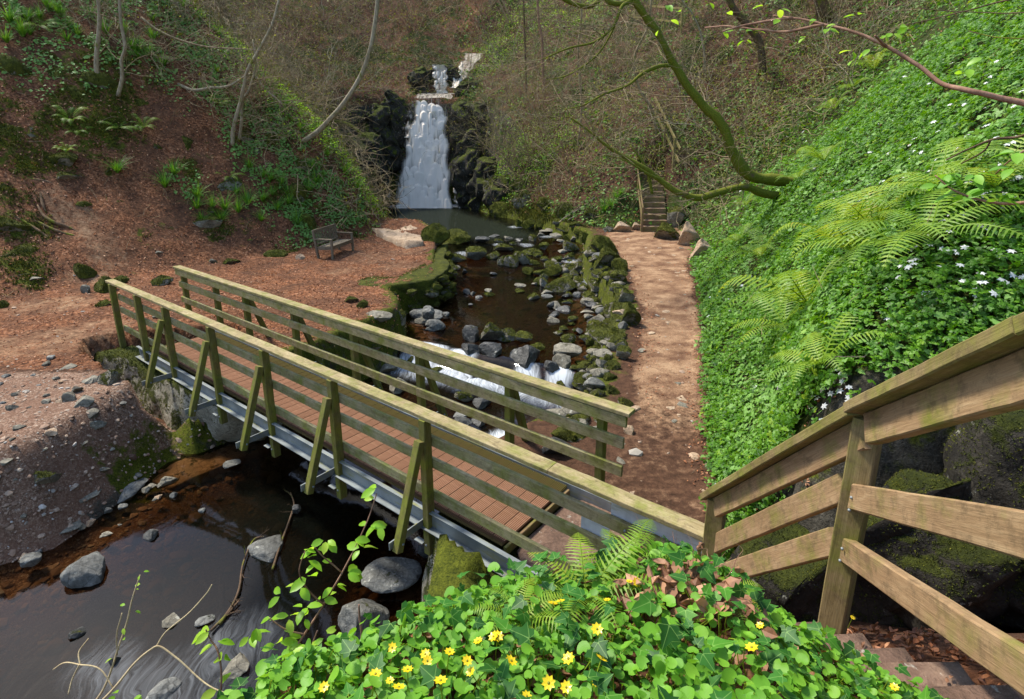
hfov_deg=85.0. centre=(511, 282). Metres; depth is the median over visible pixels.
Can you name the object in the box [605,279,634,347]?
path edge wall
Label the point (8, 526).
pebbles
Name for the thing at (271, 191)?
grass tuft
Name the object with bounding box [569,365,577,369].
rock
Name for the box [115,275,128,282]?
rock
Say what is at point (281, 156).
bank ivy
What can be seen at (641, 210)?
stair handrail
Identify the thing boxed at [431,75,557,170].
bare shrub
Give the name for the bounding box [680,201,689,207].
grass tuft
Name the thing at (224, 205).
grass tuft
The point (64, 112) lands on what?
fern
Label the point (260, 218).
grass tuft
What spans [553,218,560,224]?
rock
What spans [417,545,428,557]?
rock
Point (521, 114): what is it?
bare shrub
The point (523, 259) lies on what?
rock
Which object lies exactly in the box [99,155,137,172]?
grass tuft
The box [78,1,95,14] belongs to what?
grass tuft
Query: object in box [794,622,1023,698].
stone steps
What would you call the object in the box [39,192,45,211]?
tree root
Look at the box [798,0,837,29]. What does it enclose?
bare shrub
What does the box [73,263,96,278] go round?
rock
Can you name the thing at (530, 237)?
rock
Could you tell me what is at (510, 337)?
rock
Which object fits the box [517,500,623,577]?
landing step
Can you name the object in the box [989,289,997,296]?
anemone flower
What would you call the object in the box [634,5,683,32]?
hillside fence
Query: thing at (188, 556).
water
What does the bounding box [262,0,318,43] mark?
bare shrub
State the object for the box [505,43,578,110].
bare shrub
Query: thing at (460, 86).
cliff rock
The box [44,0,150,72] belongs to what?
slender tree
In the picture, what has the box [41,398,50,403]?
rock
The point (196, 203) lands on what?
grass tuft
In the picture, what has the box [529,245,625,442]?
rubble
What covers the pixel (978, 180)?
ivy sprig
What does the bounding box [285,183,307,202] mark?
hummock
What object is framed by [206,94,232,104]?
fern
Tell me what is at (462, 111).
cliff rock
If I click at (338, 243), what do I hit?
park bench
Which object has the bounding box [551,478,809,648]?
brown leaf heap
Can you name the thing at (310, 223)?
hummock
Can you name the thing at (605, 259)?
rock
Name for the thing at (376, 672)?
celandine flower
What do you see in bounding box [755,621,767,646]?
celandine flower
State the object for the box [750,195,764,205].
grass tuft
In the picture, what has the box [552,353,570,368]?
rock
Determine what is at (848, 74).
bare shrub
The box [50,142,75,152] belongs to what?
fern
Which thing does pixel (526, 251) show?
rock
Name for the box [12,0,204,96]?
slender tree
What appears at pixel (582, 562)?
fern
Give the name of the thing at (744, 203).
fern
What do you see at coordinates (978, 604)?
boulder
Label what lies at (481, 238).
rock
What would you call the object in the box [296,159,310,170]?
hummock
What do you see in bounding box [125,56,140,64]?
hummock
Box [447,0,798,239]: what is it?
mossy tree
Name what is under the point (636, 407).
stone
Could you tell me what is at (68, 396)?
rock
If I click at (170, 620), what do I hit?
rock
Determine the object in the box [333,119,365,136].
fallen log
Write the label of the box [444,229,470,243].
rock
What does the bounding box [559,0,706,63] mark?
bare shrub
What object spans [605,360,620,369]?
rock
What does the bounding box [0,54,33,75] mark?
hummock
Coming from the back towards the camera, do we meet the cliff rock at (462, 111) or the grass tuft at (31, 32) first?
the cliff rock at (462, 111)
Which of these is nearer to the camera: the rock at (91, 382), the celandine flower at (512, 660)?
the celandine flower at (512, 660)
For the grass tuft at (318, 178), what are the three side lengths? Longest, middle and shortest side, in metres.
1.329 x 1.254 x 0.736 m
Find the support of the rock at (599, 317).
in the water
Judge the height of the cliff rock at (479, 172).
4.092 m
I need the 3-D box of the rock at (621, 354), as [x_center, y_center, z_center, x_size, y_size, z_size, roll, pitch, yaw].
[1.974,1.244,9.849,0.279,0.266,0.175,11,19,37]
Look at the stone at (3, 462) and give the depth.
7.06 m
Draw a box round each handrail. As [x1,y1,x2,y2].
[634,152,643,231]
[654,96,680,171]
[699,312,1023,695]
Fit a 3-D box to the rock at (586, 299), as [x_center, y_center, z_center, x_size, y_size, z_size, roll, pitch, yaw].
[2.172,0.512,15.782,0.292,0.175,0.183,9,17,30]
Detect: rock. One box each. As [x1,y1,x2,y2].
[0,300,8,307]
[5,405,18,410]
[20,552,41,567]
[29,277,44,280]
[34,471,60,484]
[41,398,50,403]
[59,363,76,369]
[59,520,81,533]
[60,551,105,588]
[61,391,75,401]
[67,626,86,638]
[71,386,83,392]
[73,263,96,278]
[74,395,94,407]
[79,489,101,502]
[80,285,90,292]
[81,376,94,383]
[84,375,97,383]
[86,408,99,417]
[86,519,95,526]
[89,420,106,429]
[94,275,116,292]
[95,299,110,306]
[97,369,120,385]
[100,467,109,470]
[104,507,112,513]
[108,657,120,665]
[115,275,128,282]
[117,477,147,502]
[118,503,127,509]
[143,529,158,540]
[146,677,181,698]
[151,275,172,285]
[156,476,177,487]
[162,612,179,627]
[169,492,177,497]
[195,614,214,626]
[219,652,249,678]
[223,459,240,468]
[247,535,282,561]
[292,504,300,513]
[295,254,304,259]
[338,133,381,201]
[338,598,389,639]
[345,296,358,301]
[356,299,367,307]
[357,132,388,195]
[358,103,401,176]
[361,557,421,593]
[366,310,392,321]
[372,344,380,349]
[380,90,408,148]
[380,196,391,209]
[380,363,397,372]
[389,378,405,393]
[398,309,405,325]
[407,66,431,92]
[407,100,432,126]
[410,309,422,317]
[415,317,427,322]
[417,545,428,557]
[421,223,449,246]
[422,305,434,319]
[425,319,445,329]
[425,325,443,330]
[428,63,460,83]
[431,366,442,371]
[433,314,442,319]
[434,309,442,313]
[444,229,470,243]
[448,99,474,164]
[449,128,484,207]
[451,254,466,262]
[453,81,478,97]
[453,412,466,417]
[454,392,472,401]
[454,417,471,424]
[461,343,478,354]
[462,325,478,341]
[463,289,469,293]
[466,156,498,209]
[466,246,486,259]
[471,102,490,144]
[471,418,484,426]
[472,397,490,408]
[475,177,483,199]
[475,236,489,241]
[479,322,503,339]
[479,342,501,356]
[482,190,492,209]
[483,173,498,192]
[486,251,499,258]
[488,174,515,202]
[490,202,507,217]
[494,243,513,249]
[497,256,504,264]
[497,328,515,341]
[504,255,518,266]
[509,345,539,368]
[511,191,529,209]
[512,179,525,192]
[514,251,529,263]
[514,283,525,286]
[515,219,521,226]
[516,330,532,341]
[521,218,534,227]
[522,248,540,255]
[522,267,533,274]
[528,234,536,240]
[530,342,544,349]
[535,219,543,228]
[536,197,552,210]
[539,242,548,249]
[540,278,546,286]
[541,294,552,297]
[541,437,571,453]
[544,275,575,291]
[544,360,558,372]
[545,263,562,275]
[550,233,561,236]
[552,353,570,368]
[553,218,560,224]
[553,342,581,357]
[556,203,572,218]
[557,226,567,231]
[563,240,579,250]
[569,222,580,227]
[569,270,578,276]
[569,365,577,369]
[572,262,582,270]
[572,382,585,391]
[573,229,580,236]
[573,292,580,297]
[576,360,590,364]
[579,231,588,243]
[580,310,594,313]
[582,208,596,218]
[583,377,605,388]
[584,297,593,301]
[587,314,604,322]
[588,279,598,289]
[588,327,625,345]
[590,235,617,252]
[590,389,605,396]
[591,269,602,277]
[593,348,612,356]
[594,246,620,268]
[596,359,606,367]
[603,223,613,231]
[603,302,612,317]
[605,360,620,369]
[606,342,616,350]
[607,385,619,394]
[610,269,627,281]
[610,283,622,291]
[611,258,627,270]
[613,221,632,231]
[615,338,627,346]
[616,345,631,359]
[617,397,633,406]
[618,287,634,301]
[618,321,627,328]
[620,302,641,325]
[623,425,633,434]
[632,222,639,229]
[654,223,679,238]
[667,206,685,227]
[677,221,700,244]
[689,238,711,260]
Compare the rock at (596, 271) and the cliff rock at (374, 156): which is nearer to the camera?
the rock at (596, 271)
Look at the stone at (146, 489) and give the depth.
8.22 m
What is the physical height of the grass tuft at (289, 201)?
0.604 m
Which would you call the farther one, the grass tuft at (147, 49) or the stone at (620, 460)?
the grass tuft at (147, 49)
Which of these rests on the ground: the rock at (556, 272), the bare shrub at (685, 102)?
the bare shrub at (685, 102)
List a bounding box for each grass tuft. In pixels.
[0,1,24,22]
[0,28,16,42]
[3,13,34,36]
[11,4,42,20]
[24,20,37,34]
[29,0,49,18]
[39,0,73,16]
[41,0,58,9]
[52,27,72,41]
[55,15,79,27]
[67,21,87,34]
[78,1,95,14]
[92,16,116,33]
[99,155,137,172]
[116,31,154,50]
[118,18,132,31]
[126,34,140,48]
[129,44,145,58]
[141,22,161,39]
[141,41,155,53]
[144,50,173,66]
[145,7,162,20]
[148,167,179,187]
[159,158,187,174]
[179,0,190,7]
[179,181,209,197]
[183,192,212,208]
[193,7,202,18]
[193,206,208,219]
[194,189,224,206]
[205,204,235,220]
[212,190,238,209]
[213,21,224,34]
[221,183,246,193]
[229,193,254,212]
[230,183,260,204]
[236,153,261,167]
[252,187,270,201]
[252,208,273,220]
[255,167,270,177]
[261,183,282,194]
[265,197,289,210]
[266,169,284,181]
[270,169,291,184]
[275,90,296,106]
[275,184,296,193]
[283,190,298,204]
[291,210,304,224]
[295,112,318,131]
[298,175,325,191]
[300,153,320,167]
[310,164,329,182]
[340,158,352,172]
[349,171,365,187]
[591,197,612,211]
[601,193,619,207]
[608,186,623,198]
[614,184,626,193]
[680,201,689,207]
[736,191,751,201]
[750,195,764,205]
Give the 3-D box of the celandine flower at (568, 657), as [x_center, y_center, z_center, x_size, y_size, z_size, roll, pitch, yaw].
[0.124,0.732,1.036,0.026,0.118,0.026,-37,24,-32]
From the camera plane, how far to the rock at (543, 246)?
22.04 m
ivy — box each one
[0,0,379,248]
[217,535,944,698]
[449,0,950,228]
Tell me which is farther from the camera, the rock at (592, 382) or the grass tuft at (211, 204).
the grass tuft at (211, 204)
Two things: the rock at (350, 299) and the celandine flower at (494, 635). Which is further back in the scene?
the rock at (350, 299)
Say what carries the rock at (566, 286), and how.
in the water
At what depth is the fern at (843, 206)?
6.05 m
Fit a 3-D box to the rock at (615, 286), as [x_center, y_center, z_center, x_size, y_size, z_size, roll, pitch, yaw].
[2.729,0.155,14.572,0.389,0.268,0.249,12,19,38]
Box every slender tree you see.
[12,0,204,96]
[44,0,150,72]
[184,0,326,149]
[203,0,322,145]
[218,0,231,27]
[253,0,407,179]
[497,0,549,93]
[508,0,580,93]
[536,0,620,148]
[587,0,685,158]
[651,0,714,76]
[710,0,771,75]
[752,0,836,29]
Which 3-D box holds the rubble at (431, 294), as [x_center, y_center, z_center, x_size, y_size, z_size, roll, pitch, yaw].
[-2.571,0.260,15.636,1.395,0.938,3.945,11,19,36]
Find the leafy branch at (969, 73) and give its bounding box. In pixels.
[655,3,1023,106]
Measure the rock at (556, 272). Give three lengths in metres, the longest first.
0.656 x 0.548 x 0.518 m
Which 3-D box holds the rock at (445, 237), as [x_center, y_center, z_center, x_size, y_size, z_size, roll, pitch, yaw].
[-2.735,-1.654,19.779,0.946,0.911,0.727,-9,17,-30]
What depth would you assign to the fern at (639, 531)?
1.47 m
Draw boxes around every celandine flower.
[318,681,328,695]
[369,668,381,696]
[385,676,394,691]
[388,642,399,657]
[392,683,404,690]
[402,665,412,687]
[420,648,429,657]
[422,655,432,664]
[434,675,446,698]
[443,647,453,687]
[455,654,471,690]
[466,666,480,688]
[473,636,488,676]
[489,631,504,652]
[492,630,503,660]
[506,654,516,665]
[522,690,531,696]
[541,675,554,693]
[548,601,556,632]
[560,680,571,693]
[562,651,582,682]
[588,654,606,698]
[591,622,602,638]
[630,577,640,586]
[745,642,762,674]
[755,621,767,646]
[890,682,899,693]
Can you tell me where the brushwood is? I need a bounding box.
[35,0,954,233]
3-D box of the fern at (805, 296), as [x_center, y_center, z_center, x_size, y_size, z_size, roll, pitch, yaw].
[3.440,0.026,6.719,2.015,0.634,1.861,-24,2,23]
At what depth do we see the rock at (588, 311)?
14.89 m
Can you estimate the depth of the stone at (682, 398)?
8.38 m
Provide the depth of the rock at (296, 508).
7.71 m
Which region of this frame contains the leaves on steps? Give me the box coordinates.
[860,642,952,682]
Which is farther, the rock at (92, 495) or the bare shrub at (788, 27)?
the bare shrub at (788, 27)
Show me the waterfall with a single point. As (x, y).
(427, 172)
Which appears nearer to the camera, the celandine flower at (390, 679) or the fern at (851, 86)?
the celandine flower at (390, 679)
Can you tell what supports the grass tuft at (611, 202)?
on the ground
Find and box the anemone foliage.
[550,0,1023,561]
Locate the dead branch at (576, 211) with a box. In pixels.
[558,197,594,222]
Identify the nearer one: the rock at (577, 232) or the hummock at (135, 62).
the hummock at (135, 62)
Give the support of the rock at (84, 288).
on the ground
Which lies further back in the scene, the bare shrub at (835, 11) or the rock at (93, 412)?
the bare shrub at (835, 11)
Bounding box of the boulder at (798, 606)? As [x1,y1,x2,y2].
[730,471,991,627]
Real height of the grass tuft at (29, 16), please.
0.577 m
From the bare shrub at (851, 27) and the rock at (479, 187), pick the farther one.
the rock at (479, 187)
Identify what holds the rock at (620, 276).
on the ground
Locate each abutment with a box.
[94,342,281,441]
[421,502,561,605]
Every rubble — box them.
[392,262,457,313]
[407,251,457,306]
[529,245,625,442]
[547,258,596,333]
[567,270,623,417]
[582,252,602,378]
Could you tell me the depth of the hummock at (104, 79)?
17.82 m
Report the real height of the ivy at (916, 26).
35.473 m
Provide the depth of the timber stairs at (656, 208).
23.48 m
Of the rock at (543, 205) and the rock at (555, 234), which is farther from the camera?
the rock at (543, 205)
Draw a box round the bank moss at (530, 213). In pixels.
[0,9,948,294]
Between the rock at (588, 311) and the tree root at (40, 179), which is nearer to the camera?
the rock at (588, 311)
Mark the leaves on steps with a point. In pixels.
(946, 678)
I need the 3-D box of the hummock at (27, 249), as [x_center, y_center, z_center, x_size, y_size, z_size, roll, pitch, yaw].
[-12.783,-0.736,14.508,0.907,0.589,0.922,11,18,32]
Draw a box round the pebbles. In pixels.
[0,194,732,562]
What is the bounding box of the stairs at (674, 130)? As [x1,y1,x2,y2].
[657,99,700,166]
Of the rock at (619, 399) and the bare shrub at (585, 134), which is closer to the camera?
the rock at (619, 399)
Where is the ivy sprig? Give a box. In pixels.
[920,149,1023,208]
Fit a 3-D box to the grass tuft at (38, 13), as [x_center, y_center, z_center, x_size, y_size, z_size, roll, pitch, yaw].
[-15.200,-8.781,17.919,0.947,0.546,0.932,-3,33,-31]
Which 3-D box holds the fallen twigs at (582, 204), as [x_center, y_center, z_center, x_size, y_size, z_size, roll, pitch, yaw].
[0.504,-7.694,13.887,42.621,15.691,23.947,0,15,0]
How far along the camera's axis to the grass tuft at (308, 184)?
20.26 m
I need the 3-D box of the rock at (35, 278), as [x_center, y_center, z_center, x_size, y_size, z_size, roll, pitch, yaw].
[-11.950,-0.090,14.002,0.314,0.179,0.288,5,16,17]
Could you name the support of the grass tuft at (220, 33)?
on the ground
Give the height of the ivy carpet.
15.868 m
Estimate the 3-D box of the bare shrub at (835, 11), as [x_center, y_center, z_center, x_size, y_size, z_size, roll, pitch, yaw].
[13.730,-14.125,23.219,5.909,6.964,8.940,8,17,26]
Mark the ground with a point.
(662, 474)
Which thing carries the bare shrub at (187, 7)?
on the ground
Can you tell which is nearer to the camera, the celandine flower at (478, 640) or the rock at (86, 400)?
the celandine flower at (478, 640)
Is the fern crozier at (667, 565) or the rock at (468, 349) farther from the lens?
the rock at (468, 349)
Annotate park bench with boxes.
[311,224,353,259]
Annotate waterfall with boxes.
[389,53,481,207]
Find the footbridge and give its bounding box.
[105,265,704,586]
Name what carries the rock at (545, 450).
on the ground
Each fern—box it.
[13,6,66,32]
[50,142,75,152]
[52,105,87,124]
[62,123,94,134]
[97,120,139,131]
[130,114,160,129]
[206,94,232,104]
[216,170,245,179]
[473,577,587,661]
[526,532,660,642]
[567,519,683,605]
[703,577,761,624]
[715,254,848,315]
[717,222,754,245]
[720,225,797,263]
[729,291,803,343]
[730,194,755,205]
[763,308,899,385]
[768,182,925,258]
[774,163,819,182]
[784,193,1023,267]
[788,140,846,161]
[815,177,932,229]
[816,90,851,110]
[829,77,871,92]
[840,188,1023,270]
[844,49,893,69]
[853,137,1013,202]
[928,133,1023,190]
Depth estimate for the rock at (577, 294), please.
16.41 m
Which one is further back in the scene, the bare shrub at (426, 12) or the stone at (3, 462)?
the bare shrub at (426, 12)
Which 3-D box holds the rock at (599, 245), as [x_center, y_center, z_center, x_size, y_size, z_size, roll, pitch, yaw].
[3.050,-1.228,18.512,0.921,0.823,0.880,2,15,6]
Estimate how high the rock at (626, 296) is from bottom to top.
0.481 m
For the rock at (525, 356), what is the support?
in the water
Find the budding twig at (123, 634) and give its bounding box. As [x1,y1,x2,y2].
[96,570,148,698]
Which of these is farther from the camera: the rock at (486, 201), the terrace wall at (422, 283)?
the rock at (486, 201)
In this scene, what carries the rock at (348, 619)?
on the water
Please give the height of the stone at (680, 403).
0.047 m
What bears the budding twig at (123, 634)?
on the ground
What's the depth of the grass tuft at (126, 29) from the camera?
18.97 m
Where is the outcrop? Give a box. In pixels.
[372,219,422,248]
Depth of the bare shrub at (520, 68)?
32.60 m
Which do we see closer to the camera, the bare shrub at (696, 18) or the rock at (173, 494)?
the rock at (173, 494)
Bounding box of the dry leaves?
[295,570,882,698]
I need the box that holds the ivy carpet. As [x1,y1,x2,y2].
[552,0,1023,557]
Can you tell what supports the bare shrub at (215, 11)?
on the ground
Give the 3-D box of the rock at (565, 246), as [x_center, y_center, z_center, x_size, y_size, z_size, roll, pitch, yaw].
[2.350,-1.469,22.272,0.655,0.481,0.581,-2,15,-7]
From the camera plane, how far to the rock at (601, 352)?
10.02 m
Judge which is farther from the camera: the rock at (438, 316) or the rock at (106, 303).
the rock at (438, 316)
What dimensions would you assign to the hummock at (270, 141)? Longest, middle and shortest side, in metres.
1.118 x 0.874 x 0.691 m
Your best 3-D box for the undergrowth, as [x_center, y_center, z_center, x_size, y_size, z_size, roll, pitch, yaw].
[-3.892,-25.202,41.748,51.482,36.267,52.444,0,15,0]
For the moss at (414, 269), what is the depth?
12.30 m
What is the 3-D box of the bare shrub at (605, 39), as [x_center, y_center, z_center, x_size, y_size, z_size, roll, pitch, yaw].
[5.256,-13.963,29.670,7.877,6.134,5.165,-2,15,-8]
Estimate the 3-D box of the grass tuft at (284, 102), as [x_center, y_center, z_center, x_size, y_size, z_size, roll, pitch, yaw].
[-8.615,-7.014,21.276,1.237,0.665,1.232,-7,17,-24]
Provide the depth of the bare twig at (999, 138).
2.30 m
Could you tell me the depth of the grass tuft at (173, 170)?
17.91 m
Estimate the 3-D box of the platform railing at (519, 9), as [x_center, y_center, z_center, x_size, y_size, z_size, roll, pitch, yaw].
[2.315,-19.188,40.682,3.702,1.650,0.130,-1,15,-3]
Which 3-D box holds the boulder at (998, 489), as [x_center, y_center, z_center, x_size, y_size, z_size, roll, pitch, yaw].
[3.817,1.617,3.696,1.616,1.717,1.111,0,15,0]
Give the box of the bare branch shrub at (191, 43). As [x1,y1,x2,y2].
[140,14,323,141]
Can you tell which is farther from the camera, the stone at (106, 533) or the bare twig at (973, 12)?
the stone at (106, 533)
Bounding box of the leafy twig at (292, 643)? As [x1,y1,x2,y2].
[239,484,386,687]
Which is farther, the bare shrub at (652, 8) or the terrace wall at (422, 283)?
the bare shrub at (652, 8)
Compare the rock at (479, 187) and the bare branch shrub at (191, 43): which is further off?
the rock at (479, 187)
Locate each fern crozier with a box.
[665,562,669,573]
[696,542,704,556]
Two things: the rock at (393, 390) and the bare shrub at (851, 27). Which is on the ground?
the bare shrub at (851, 27)
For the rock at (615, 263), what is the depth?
16.19 m
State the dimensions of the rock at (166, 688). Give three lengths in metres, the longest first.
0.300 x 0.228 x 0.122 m
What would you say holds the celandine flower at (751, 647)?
on the ground
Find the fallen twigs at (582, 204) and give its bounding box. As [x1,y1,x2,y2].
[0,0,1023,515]
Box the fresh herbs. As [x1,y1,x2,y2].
[193,0,601,218]
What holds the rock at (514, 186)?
on the ground
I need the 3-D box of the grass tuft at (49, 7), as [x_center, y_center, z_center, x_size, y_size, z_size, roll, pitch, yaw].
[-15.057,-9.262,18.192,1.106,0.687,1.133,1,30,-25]
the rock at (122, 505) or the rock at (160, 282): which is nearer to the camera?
the rock at (122, 505)
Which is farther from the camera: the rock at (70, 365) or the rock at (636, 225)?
the rock at (636, 225)
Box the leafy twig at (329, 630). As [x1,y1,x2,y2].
[293,625,340,652]
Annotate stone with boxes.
[0,458,12,465]
[12,424,26,429]
[41,360,50,365]
[44,428,57,435]
[46,355,54,359]
[78,523,85,529]
[99,531,112,537]
[135,472,142,477]
[142,485,150,492]
[617,457,624,463]
[632,405,640,410]
[676,395,686,400]
[677,401,687,407]
[688,452,699,459]
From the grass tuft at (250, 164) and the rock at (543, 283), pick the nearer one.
the rock at (543, 283)
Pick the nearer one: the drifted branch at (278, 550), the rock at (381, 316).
the drifted branch at (278, 550)
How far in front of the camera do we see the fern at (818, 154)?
13.08 m
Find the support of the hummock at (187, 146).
on the ground
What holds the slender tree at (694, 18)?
on the ground
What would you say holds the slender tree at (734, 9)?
on the ground
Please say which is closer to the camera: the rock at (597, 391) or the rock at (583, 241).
the rock at (597, 391)
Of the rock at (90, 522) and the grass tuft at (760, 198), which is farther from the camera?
the grass tuft at (760, 198)
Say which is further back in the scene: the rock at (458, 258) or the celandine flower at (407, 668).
the rock at (458, 258)
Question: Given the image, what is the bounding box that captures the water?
[0,204,596,698]
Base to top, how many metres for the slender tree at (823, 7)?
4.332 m
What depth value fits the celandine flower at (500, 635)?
1.09 m
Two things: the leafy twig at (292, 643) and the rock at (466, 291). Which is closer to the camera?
the leafy twig at (292, 643)
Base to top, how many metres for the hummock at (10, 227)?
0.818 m
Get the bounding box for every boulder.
[730,471,991,627]
[866,469,1023,632]
[943,409,1023,630]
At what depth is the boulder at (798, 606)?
4.10 m
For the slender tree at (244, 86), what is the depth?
18.23 m
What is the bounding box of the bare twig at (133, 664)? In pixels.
[53,584,223,698]
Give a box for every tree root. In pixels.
[7,212,47,237]
[28,178,52,182]
[35,220,75,235]
[37,204,76,230]
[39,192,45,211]
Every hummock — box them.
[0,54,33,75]
[0,123,23,135]
[0,183,14,191]
[0,216,32,230]
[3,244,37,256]
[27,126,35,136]
[39,50,58,61]
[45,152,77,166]
[47,66,71,77]
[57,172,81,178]
[64,87,94,103]
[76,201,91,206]
[78,71,117,88]
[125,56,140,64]
[135,98,148,105]
[182,136,192,149]
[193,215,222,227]
[213,208,226,216]
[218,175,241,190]
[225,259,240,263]
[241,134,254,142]
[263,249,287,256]
[266,133,278,150]
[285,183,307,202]
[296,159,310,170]
[300,214,316,229]
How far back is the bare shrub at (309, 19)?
36.45 m
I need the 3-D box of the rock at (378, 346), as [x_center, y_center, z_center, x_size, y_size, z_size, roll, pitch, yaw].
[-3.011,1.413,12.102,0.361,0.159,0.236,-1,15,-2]
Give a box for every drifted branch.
[210,592,240,631]
[219,528,268,624]
[271,484,298,569]
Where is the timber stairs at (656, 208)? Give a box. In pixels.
[639,170,666,231]
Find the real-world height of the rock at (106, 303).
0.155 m
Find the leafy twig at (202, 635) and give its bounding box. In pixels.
[192,626,234,698]
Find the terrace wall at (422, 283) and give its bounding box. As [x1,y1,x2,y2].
[357,243,449,307]
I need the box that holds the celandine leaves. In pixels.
[218,540,948,698]
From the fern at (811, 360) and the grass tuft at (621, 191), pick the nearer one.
the fern at (811, 360)
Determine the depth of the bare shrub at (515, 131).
30.05 m
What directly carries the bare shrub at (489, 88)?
on the ground
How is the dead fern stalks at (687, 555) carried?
on the ground
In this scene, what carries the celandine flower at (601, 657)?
on the ground
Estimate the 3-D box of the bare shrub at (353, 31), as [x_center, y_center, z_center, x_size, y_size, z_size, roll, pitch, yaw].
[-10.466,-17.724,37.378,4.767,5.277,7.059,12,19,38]
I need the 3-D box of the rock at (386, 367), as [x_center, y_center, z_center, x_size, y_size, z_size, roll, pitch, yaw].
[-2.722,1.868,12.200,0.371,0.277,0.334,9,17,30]
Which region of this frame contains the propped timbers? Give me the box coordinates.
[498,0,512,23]
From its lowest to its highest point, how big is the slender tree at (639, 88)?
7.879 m
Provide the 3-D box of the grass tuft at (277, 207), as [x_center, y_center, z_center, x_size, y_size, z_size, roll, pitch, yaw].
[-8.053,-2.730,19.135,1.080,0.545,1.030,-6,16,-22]
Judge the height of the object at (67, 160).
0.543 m
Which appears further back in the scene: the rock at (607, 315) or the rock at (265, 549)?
the rock at (607, 315)
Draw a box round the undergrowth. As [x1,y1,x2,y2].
[85,0,942,230]
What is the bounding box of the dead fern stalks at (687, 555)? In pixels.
[635,516,742,590]
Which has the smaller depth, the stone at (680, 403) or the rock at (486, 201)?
the stone at (680, 403)
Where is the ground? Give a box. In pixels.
[0,0,1023,698]
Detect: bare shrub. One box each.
[99,0,359,143]
[125,0,344,123]
[129,0,237,12]
[157,0,320,134]
[170,0,214,19]
[193,0,251,29]
[207,0,326,57]
[239,3,359,134]
[240,1,410,113]
[260,0,371,38]
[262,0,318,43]
[280,0,345,48]
[282,0,399,80]
[295,0,401,55]
[326,0,380,30]
[367,0,501,34]
[371,0,445,37]
[406,2,560,73]
[407,0,451,25]
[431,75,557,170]
[434,76,572,177]
[436,0,454,12]
[438,72,585,178]
[442,41,531,124]
[451,68,545,158]
[453,84,562,164]
[458,45,526,104]
[463,0,491,17]
[466,43,575,158]
[470,4,584,109]
[477,25,600,154]
[485,0,592,78]
[492,42,700,211]
[494,38,697,207]
[494,51,578,114]
[501,4,665,88]
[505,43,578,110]
[543,0,687,77]
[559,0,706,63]
[597,8,788,180]
[610,3,765,167]
[629,0,763,70]
[632,0,679,17]
[654,1,720,41]
[677,0,916,66]
[702,0,845,63]
[746,0,868,76]
[757,0,956,101]
[792,0,921,75]
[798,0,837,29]
[805,0,861,31]
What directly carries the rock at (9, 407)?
on the ground
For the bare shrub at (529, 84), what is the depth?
28.55 m
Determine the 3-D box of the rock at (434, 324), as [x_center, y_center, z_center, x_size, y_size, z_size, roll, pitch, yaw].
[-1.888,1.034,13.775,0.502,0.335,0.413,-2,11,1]
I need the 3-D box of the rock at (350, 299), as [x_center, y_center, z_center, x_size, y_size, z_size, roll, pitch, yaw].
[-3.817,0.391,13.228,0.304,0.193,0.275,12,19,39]
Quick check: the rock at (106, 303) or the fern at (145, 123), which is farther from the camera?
the fern at (145, 123)
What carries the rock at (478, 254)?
on the water
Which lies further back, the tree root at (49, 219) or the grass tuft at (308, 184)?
the grass tuft at (308, 184)
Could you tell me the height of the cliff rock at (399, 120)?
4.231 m
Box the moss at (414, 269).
[0,49,1023,629]
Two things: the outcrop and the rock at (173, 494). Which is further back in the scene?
the outcrop
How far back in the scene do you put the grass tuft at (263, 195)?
19.07 m
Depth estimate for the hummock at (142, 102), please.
18.40 m
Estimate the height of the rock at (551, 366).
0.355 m
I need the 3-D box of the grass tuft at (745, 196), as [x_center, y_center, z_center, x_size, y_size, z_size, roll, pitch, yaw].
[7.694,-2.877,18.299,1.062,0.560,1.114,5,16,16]
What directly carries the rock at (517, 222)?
in the water
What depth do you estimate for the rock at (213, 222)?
17.64 m
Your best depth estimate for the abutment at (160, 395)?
9.60 m
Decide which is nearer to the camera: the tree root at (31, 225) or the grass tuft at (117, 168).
the tree root at (31, 225)
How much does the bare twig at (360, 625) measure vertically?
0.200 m
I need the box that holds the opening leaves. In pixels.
[570,7,880,189]
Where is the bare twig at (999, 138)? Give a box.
[946,134,1023,163]
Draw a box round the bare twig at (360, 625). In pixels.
[358,604,362,638]
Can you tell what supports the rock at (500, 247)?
in the water
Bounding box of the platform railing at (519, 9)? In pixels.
[518,7,568,27]
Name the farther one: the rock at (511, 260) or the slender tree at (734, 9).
the slender tree at (734, 9)
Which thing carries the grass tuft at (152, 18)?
on the ground
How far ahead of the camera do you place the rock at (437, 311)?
14.61 m
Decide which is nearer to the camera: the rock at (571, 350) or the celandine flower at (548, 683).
the celandine flower at (548, 683)
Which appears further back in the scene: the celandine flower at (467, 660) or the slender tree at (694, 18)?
the slender tree at (694, 18)
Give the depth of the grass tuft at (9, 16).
17.32 m
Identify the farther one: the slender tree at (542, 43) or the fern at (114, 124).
the slender tree at (542, 43)
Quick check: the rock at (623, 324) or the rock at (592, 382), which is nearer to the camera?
the rock at (592, 382)
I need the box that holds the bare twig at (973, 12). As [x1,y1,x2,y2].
[906,0,1023,39]
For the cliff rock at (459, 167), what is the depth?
33.44 m
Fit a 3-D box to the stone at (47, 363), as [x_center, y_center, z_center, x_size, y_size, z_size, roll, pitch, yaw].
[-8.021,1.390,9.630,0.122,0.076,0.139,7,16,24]

